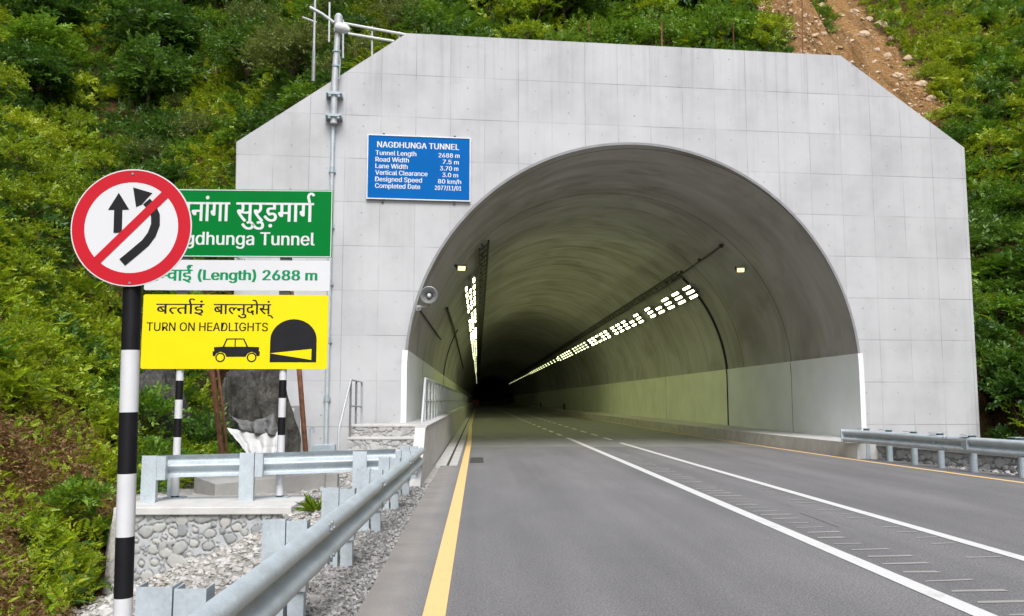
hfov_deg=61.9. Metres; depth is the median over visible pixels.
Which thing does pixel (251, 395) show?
rock outcrop
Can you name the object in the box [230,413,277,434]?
tarpaulin
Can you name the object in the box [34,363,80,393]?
shrub
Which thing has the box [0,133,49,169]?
shrub
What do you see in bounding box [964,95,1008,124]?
shrub
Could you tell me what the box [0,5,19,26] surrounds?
shrub
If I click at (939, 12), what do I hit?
shrub
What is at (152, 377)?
rock outcrop
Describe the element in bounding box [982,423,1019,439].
shrub
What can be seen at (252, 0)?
shrub
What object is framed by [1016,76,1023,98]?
shrub
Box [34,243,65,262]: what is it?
shrub
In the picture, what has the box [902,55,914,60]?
boulder
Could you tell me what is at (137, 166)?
shrub
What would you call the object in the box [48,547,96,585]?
shrub
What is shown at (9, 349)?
shrub
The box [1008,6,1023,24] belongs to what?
shrub
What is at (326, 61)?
shrub
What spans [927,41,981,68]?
shrub
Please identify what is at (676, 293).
tunnel lamp
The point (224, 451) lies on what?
shrub
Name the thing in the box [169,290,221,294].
shrub
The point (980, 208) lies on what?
shrub
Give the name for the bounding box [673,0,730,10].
tree
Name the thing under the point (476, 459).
drain grate
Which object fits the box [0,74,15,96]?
shrub
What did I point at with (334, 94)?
mast
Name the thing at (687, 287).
tunnel lamp
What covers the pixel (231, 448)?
shrub
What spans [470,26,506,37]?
shrub
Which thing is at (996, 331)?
shrub
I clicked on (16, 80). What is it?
shrub
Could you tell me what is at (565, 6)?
tree
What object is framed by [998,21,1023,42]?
shrub
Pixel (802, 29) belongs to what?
stake
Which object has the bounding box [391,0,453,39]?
shrub
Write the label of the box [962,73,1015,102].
shrub
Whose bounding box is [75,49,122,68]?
shrub
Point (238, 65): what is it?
shrub
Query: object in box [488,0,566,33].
shrub
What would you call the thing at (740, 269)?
floodlight
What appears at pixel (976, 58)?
shrub
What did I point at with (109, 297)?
shrub
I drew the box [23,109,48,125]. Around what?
shrub
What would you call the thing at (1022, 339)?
shrub
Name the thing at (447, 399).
handrail
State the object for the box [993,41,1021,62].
shrub
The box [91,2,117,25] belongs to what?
shrub
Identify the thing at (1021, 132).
shrub
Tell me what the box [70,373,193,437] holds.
shrub
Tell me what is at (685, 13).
shrub
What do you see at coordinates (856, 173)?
tunnel portal
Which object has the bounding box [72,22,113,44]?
shrub
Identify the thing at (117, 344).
shrub
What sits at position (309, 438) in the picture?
pipe stub
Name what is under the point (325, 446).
conduit
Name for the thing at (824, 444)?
kerb
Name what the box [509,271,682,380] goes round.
cable tray
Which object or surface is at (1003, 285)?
shrub
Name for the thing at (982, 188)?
shrub
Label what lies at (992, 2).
shrub
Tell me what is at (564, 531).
road
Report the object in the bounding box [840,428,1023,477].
guardrail
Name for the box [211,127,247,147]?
shrub
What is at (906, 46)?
shrub
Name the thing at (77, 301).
shrub
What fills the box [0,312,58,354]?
shrub
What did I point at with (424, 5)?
shrub
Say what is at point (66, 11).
tree
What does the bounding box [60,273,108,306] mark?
shrub
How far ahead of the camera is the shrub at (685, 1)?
27.97 m
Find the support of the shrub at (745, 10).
on the hillside
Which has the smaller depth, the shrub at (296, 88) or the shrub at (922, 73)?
the shrub at (296, 88)
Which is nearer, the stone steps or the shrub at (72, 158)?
the stone steps
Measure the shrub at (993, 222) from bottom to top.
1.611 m
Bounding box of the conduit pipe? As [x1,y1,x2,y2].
[665,244,723,283]
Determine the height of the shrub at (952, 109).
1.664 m
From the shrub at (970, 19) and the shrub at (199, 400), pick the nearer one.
the shrub at (199, 400)
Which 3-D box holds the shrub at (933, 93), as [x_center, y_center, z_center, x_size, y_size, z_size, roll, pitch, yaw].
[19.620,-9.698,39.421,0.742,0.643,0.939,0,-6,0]
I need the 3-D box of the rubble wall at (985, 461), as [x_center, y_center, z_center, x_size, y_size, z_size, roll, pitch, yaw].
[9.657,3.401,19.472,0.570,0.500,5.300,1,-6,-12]
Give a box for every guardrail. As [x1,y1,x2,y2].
[135,445,424,615]
[140,449,395,502]
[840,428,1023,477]
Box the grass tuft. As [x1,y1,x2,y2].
[294,493,321,511]
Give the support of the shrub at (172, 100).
on the hillside
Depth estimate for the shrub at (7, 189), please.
20.49 m
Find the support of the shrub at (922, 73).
on the hillside
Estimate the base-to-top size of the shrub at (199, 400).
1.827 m
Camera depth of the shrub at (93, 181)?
28.37 m
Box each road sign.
[71,169,191,615]
[140,189,332,498]
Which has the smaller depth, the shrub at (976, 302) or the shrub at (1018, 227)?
the shrub at (976, 302)
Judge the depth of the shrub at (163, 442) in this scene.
15.50 m
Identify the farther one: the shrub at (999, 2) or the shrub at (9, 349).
the shrub at (999, 2)
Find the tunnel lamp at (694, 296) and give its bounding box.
[689,293,698,298]
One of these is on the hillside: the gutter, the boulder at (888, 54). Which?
the boulder at (888, 54)
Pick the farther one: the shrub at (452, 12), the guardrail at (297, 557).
the shrub at (452, 12)
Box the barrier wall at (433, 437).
[409,402,473,487]
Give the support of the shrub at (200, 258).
on the hillside
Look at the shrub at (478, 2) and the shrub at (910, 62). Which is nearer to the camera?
the shrub at (478, 2)
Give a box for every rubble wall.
[113,495,310,591]
[876,444,1017,474]
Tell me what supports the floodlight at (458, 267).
attached to the tunnel bore
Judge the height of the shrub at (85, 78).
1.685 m
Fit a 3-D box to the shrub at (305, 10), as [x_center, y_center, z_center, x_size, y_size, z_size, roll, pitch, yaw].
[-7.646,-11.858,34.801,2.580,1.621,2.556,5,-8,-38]
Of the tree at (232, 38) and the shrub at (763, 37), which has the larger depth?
the tree at (232, 38)
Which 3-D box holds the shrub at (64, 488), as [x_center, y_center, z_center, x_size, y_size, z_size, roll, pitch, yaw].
[-6.053,2.686,11.840,0.985,0.848,1.292,-2,-6,15]
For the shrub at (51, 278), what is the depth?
18.72 m
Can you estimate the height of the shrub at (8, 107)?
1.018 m
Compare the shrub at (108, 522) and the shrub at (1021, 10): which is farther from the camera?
the shrub at (1021, 10)
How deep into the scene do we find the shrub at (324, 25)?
29.95 m
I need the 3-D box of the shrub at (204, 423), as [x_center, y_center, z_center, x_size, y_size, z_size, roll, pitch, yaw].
[-6.753,2.815,17.726,2.189,2.012,2.504,1,-6,-9]
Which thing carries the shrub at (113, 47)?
on the hillside
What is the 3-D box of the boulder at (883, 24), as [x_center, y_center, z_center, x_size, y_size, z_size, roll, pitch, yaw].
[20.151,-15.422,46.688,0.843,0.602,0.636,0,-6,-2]
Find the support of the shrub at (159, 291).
on the hillside
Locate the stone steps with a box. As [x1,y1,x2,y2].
[347,424,417,449]
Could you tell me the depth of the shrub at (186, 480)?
14.43 m
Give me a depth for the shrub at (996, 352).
24.60 m
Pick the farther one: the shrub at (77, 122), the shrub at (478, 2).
the shrub at (77, 122)
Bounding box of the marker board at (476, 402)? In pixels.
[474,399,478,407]
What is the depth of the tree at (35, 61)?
31.73 m
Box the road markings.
[422,404,1023,615]
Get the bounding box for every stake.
[661,21,662,45]
[802,0,803,53]
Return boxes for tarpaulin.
[227,428,277,452]
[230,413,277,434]
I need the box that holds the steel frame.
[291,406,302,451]
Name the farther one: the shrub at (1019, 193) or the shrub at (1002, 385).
the shrub at (1019, 193)
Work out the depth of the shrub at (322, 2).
32.71 m
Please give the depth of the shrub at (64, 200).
23.30 m
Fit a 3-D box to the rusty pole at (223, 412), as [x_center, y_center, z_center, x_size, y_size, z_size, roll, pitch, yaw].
[-5.141,1.768,15.034,0.252,2.464,1.134,6,-9,-44]
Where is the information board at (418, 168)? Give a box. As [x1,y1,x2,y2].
[366,133,470,203]
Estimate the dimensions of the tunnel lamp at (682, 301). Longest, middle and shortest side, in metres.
1.320 x 0.140 x 0.082 m
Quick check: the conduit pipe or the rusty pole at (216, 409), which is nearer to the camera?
the rusty pole at (216, 409)
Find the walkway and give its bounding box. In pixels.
[357,401,473,423]
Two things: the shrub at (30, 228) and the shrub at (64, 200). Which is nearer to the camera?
the shrub at (30, 228)
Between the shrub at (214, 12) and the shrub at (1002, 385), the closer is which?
the shrub at (1002, 385)
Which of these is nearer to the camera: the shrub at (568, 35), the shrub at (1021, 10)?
the shrub at (568, 35)
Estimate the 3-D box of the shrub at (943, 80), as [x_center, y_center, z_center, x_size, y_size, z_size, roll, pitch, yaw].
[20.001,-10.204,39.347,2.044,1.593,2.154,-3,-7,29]
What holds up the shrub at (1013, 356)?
on the hillside
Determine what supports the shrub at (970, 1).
on the hillside
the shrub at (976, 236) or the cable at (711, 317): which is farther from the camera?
the cable at (711, 317)
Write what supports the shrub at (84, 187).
on the hillside
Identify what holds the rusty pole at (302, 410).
on the gravel verge
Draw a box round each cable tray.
[478,240,489,377]
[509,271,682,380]
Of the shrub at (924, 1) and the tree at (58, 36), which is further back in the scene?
the shrub at (924, 1)
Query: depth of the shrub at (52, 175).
24.37 m
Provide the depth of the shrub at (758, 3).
28.77 m
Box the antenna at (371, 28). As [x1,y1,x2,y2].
[342,20,405,58]
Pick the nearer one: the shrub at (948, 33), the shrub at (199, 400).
the shrub at (199, 400)
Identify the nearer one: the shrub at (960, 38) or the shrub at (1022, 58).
the shrub at (1022, 58)
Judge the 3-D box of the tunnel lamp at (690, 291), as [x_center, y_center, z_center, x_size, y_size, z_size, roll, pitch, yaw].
[7.705,-0.697,36.786,0.082,0.140,1.320,-39,-3,-6]
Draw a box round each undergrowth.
[0,0,1023,604]
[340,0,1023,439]
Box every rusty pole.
[209,369,224,453]
[216,369,228,453]
[291,291,307,451]
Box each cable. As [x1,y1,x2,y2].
[420,311,440,339]
[443,329,457,384]
[446,307,463,368]
[680,275,728,424]
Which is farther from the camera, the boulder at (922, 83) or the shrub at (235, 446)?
the boulder at (922, 83)
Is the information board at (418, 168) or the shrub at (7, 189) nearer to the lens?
the shrub at (7, 189)
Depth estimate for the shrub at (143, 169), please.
28.42 m
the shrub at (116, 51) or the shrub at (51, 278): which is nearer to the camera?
the shrub at (51, 278)
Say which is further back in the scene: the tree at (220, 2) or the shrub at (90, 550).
the tree at (220, 2)
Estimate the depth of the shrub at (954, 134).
35.15 m
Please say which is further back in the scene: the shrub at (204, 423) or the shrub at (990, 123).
the shrub at (990, 123)
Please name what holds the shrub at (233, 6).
on the hillside
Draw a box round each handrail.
[337,379,362,450]
[420,377,469,422]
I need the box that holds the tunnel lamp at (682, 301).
[678,298,686,304]
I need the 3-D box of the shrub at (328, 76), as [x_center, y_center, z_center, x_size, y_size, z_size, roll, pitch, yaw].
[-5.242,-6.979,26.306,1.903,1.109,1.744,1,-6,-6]
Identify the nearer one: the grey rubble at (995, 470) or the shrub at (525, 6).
the grey rubble at (995, 470)
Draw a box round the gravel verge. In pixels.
[79,460,438,615]
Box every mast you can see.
[302,0,316,81]
[309,2,350,124]
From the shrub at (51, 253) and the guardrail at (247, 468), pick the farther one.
the shrub at (51, 253)
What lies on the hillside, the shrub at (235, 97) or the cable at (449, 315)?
the shrub at (235, 97)
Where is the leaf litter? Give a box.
[0,318,139,615]
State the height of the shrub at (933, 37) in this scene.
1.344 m
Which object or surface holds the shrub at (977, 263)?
on the hillside
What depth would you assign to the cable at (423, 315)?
27.75 m
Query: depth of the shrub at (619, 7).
27.50 m
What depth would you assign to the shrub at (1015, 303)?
25.92 m
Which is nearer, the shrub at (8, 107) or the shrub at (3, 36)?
the shrub at (8, 107)
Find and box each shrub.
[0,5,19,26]
[0,27,14,45]
[0,59,32,99]
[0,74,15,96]
[0,104,46,137]
[0,127,56,157]
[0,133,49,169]
[0,136,14,161]
[0,168,53,210]
[0,217,15,240]
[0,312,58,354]
[0,329,34,367]
[0,331,27,363]
[0,366,77,411]
[1,1,19,21]
[1,181,48,211]
[1,244,57,282]
[2,104,37,128]
[7,138,92,197]
[7,217,69,252]
[9,103,66,144]
[9,508,66,548]
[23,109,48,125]
[28,471,116,531]
[29,148,94,179]
[29,180,80,220]
[29,266,60,283]
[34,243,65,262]
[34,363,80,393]
[44,542,108,573]
[45,89,103,110]
[47,98,107,131]
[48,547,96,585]
[51,342,120,378]
[55,124,105,151]
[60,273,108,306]
[66,69,106,96]
[67,179,90,205]
[70,297,97,314]
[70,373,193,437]
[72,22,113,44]
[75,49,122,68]
[75,145,127,174]
[81,174,100,185]
[82,509,112,545]
[84,314,121,338]
[86,284,122,312]
[86,404,118,440]
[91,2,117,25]
[92,134,137,159]
[95,84,136,101]
[102,41,121,56]
[105,338,120,353]
[109,49,130,63]
[110,434,199,454]
[114,467,167,493]
[124,135,174,165]
[125,161,152,170]
[127,165,166,177]
[136,103,186,145]
[137,108,178,121]
[137,438,187,469]
[140,153,193,184]
[152,290,189,293]
[155,88,186,101]
[158,134,206,158]
[158,477,193,488]
[159,92,193,110]
[160,395,239,449]
[164,103,221,142]
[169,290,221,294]
[178,183,225,188]
[180,64,212,80]
[180,431,216,477]
[183,377,228,415]
[190,435,245,453]
[192,3,231,31]
[193,257,228,259]
[195,33,233,50]
[195,185,230,188]
[203,105,244,137]
[203,447,237,453]
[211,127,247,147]
[213,438,243,452]
[216,88,249,111]
[221,99,271,147]
[222,0,246,19]
[226,56,264,72]
[235,0,269,5]
[248,60,278,82]
[265,0,292,19]
[273,73,327,112]
[278,13,307,30]
[286,0,310,15]
[289,16,332,42]
[292,0,324,19]
[306,0,351,24]
[308,66,350,86]
[309,50,346,74]
[343,10,374,23]
[344,14,382,38]
[344,29,388,66]
[364,0,422,40]
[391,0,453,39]
[394,0,443,13]
[416,0,497,33]
[420,9,475,35]
[443,0,491,14]
[468,0,516,25]
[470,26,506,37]
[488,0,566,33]
[491,15,558,39]
[544,26,591,41]
[563,10,620,42]
[567,0,614,23]
[592,0,635,23]
[599,14,650,43]
[626,0,683,20]
[627,4,688,46]
[632,0,691,9]
[658,4,706,28]
[673,0,761,49]
[675,0,763,32]
[730,0,773,15]
[738,23,788,51]
[741,8,797,41]
[759,8,795,31]
[899,42,915,48]
[902,59,917,65]
[908,54,961,80]
[913,30,948,48]
[914,0,956,7]
[923,4,957,24]
[923,69,966,93]
[924,98,981,123]
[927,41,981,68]
[930,90,942,98]
[933,35,976,58]
[934,26,964,43]
[936,87,987,107]
[936,115,971,134]
[939,118,980,149]
[948,14,982,29]
[952,69,982,88]
[953,30,986,41]
[954,0,981,9]
[959,34,1004,54]
[960,48,1006,72]
[961,122,1017,160]
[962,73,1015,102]
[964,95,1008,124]
[965,154,978,182]
[965,158,979,178]
[966,114,1011,137]
[966,151,1016,177]
[966,173,1018,203]
[967,191,981,215]
[967,196,1010,222]
[968,210,1017,238]
[968,217,1020,258]
[970,256,997,277]
[971,51,1023,82]
[971,249,1023,280]
[971,268,981,292]
[972,4,1010,28]
[972,282,995,314]
[973,289,1009,314]
[973,289,1023,329]
[974,274,1018,293]
[974,308,1016,347]
[975,330,1023,382]
[976,178,1023,214]
[976,345,1008,379]
[977,351,1023,422]
[978,0,1012,6]
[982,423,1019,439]
[988,0,1014,13]
[988,130,1023,153]
[990,213,1023,240]
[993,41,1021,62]
[993,179,1023,218]
[994,92,1023,120]
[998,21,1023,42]
[998,148,1023,172]
[1007,236,1023,256]
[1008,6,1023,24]
[1008,79,1023,90]
[1009,33,1023,52]
[1009,54,1023,76]
[1011,334,1023,350]
[1012,118,1023,141]
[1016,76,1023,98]
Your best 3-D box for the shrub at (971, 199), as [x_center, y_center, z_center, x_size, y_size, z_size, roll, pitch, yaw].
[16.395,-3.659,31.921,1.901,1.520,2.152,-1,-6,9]
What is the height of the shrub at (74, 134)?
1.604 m
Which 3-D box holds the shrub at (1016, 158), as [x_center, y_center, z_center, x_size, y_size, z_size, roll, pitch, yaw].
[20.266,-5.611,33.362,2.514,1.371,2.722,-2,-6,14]
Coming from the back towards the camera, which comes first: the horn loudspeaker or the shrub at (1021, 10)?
the shrub at (1021, 10)
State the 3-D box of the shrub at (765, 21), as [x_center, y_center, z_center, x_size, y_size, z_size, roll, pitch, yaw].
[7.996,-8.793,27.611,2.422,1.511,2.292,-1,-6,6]
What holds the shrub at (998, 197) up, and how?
on the hillside
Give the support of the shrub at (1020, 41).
on the hillside
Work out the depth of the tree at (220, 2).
41.67 m
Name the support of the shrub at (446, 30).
on the hillside
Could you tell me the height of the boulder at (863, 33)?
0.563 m
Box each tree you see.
[0,0,100,33]
[0,9,92,69]
[0,34,84,107]
[85,0,207,53]
[105,28,211,108]
[173,0,228,7]
[185,9,289,84]
[218,0,283,32]
[233,17,334,87]
[533,0,617,30]
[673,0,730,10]
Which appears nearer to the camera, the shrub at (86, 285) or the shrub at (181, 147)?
the shrub at (86, 285)
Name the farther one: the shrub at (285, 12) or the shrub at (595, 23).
the shrub at (285, 12)
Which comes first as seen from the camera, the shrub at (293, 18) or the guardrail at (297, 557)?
the guardrail at (297, 557)
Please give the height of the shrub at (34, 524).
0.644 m
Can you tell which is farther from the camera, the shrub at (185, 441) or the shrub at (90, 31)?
the shrub at (90, 31)
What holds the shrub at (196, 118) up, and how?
on the hillside
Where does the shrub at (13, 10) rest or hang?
on the hillside
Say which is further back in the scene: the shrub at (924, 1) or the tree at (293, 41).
the shrub at (924, 1)
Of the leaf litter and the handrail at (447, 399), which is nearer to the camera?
the leaf litter
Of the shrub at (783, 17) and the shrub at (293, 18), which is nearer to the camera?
the shrub at (783, 17)
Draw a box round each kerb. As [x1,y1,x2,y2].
[194,473,326,495]
[501,403,878,458]
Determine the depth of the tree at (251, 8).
37.71 m
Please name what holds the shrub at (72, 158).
on the hillside
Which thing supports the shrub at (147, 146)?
on the hillside
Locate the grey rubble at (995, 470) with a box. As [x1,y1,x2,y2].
[947,465,1017,474]
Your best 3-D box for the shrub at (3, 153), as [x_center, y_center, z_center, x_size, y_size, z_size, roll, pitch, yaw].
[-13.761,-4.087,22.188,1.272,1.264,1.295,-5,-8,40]
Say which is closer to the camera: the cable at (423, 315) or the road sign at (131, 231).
the road sign at (131, 231)
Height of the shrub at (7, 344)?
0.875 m
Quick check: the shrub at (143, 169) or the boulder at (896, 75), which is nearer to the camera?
the shrub at (143, 169)
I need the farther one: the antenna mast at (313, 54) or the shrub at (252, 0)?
the shrub at (252, 0)
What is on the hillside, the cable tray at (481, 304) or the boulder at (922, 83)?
the boulder at (922, 83)
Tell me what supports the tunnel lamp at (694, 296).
attached to the tunnel bore
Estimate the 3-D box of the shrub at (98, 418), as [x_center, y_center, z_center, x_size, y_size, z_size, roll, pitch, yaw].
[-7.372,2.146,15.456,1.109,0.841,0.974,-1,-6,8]
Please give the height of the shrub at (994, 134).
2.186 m
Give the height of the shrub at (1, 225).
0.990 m
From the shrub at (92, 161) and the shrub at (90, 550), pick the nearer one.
the shrub at (90, 550)
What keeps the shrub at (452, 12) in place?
on the hillside
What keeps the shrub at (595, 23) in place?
on the hillside
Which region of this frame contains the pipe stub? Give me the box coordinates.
[308,426,314,451]
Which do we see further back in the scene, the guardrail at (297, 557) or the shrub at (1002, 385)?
the shrub at (1002, 385)
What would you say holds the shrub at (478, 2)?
on the hillside
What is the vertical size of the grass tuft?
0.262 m
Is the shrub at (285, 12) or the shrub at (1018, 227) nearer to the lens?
the shrub at (1018, 227)
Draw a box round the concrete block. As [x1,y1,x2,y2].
[325,473,338,487]
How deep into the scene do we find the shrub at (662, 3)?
27.75 m
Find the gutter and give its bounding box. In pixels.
[436,406,475,467]
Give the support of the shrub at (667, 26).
on the hillside
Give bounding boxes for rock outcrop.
[118,369,194,443]
[219,369,300,451]
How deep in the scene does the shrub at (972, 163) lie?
33.53 m
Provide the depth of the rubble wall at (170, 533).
11.43 m
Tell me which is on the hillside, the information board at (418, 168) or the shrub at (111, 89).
the shrub at (111, 89)
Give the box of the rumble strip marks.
[615,454,1023,615]
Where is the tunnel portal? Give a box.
[234,33,979,450]
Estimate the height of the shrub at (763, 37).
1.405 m
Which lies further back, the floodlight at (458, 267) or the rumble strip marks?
the floodlight at (458, 267)
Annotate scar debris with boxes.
[757,0,945,124]
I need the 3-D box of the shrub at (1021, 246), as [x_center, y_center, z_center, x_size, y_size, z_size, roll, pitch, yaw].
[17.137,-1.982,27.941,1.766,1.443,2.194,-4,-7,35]
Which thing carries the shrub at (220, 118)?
on the hillside
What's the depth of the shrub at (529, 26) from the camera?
25.47 m
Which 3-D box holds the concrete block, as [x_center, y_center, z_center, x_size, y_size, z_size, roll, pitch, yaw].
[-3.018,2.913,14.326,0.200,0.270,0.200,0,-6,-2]
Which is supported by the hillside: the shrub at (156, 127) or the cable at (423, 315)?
the shrub at (156, 127)
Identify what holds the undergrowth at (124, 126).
on the hillside
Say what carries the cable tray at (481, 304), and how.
hanging from the tunnel bore
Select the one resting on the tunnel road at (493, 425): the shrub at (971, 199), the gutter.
the gutter
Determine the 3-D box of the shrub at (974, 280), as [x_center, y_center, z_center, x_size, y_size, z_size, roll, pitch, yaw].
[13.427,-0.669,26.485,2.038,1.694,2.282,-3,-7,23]
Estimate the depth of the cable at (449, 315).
43.63 m
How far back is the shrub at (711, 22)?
26.14 m
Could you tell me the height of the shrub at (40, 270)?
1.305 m
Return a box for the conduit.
[312,124,335,450]
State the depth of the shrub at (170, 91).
36.05 m
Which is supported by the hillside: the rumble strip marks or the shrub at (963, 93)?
the shrub at (963, 93)
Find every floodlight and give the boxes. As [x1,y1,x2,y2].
[454,264,466,270]
[735,266,745,272]
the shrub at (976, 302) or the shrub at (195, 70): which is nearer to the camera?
the shrub at (976, 302)
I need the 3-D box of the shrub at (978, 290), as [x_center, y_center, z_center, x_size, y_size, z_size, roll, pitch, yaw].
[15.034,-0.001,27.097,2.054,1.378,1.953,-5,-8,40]
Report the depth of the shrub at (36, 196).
21.87 m
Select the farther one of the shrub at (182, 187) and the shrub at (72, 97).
the shrub at (72, 97)
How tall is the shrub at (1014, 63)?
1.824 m
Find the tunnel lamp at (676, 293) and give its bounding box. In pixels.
[671,290,680,296]
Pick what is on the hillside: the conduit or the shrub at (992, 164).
the shrub at (992, 164)
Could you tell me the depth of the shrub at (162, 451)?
14.64 m
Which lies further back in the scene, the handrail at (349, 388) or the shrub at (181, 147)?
the shrub at (181, 147)
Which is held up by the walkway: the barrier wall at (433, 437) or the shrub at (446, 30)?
the barrier wall at (433, 437)
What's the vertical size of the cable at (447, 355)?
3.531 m
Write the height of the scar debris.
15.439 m
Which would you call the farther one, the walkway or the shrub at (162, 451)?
the walkway
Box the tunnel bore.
[406,145,860,436]
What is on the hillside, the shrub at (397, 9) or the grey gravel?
the shrub at (397, 9)
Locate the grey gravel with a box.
[306,482,429,615]
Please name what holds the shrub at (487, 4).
on the hillside
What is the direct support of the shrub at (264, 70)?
on the hillside
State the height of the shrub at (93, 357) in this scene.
1.161 m
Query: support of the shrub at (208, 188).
on the hillside
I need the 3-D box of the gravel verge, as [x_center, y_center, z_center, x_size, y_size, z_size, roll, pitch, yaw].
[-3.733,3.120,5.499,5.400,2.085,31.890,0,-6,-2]
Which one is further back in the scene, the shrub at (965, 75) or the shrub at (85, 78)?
the shrub at (965, 75)
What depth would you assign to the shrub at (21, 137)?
25.03 m
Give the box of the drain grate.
[470,457,483,462]
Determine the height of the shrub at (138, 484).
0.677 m
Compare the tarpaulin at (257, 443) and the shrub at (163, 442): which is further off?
the tarpaulin at (257, 443)
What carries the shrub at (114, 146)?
on the hillside
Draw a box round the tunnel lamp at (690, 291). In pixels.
[686,288,695,294]
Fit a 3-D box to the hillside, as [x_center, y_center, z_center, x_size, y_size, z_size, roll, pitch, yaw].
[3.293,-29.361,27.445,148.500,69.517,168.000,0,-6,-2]
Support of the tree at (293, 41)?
on the hillside
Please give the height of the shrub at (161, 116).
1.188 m
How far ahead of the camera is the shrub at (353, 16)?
29.13 m
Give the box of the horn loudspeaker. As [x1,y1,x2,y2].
[416,286,437,310]
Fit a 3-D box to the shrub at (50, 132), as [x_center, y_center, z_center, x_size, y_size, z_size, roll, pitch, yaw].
[-15.912,-5.760,28.290,2.401,1.776,2.202,-1,-6,12]
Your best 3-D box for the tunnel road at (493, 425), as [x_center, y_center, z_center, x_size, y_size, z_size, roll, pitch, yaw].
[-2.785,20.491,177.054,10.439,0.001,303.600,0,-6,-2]
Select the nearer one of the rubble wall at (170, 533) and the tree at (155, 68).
the rubble wall at (170, 533)
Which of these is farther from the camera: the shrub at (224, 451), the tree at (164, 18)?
the tree at (164, 18)
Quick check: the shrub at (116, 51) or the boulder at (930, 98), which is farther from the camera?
the boulder at (930, 98)
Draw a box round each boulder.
[849,9,859,12]
[857,30,869,36]
[873,20,888,27]
[883,52,891,56]
[891,72,903,77]
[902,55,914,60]
[914,80,927,86]
[924,95,935,101]
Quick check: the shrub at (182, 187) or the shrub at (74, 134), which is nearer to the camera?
the shrub at (182, 187)
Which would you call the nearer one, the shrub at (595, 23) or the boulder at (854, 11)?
the shrub at (595, 23)
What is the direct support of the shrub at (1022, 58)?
on the hillside
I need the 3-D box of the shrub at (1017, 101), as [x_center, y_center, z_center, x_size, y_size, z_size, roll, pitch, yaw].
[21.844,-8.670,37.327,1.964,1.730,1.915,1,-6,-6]
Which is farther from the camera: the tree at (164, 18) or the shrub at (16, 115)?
the tree at (164, 18)
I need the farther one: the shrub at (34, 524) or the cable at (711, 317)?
the cable at (711, 317)
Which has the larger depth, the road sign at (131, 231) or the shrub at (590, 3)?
the shrub at (590, 3)
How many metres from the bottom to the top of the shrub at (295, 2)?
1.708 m
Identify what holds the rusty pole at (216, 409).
on the gravel verge
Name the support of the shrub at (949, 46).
on the hillside
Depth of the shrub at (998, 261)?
27.91 m
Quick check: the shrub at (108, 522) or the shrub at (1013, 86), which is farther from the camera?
the shrub at (1013, 86)
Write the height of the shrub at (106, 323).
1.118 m
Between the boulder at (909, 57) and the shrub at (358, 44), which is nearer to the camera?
the shrub at (358, 44)
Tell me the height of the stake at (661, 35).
1.155 m
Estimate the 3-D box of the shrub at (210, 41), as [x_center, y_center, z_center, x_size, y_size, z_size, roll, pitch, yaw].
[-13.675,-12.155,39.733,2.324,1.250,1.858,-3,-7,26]
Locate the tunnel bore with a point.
(581, 241)
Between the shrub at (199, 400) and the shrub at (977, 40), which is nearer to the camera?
the shrub at (199, 400)
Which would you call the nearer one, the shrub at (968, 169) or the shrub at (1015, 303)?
the shrub at (1015, 303)
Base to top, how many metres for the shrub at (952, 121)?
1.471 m
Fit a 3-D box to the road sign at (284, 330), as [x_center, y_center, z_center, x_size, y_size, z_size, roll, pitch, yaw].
[-4.114,0.497,12.797,2.771,4.606,0.220,0,-6,-2]
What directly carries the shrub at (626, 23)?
on the hillside
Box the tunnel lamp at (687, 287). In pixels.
[682,284,691,290]
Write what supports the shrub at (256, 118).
on the hillside
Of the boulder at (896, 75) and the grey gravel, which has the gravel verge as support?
the grey gravel
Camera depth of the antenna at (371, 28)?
24.66 m
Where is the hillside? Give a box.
[0,0,1023,615]
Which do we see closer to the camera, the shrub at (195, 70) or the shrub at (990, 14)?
the shrub at (195, 70)
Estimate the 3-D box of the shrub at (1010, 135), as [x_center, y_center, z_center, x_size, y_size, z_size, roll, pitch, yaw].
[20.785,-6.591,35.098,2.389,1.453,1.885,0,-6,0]
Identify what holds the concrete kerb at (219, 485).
on the gravel verge
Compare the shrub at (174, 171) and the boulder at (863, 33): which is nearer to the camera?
the shrub at (174, 171)
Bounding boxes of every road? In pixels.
[356,447,1023,615]
[463,404,769,446]

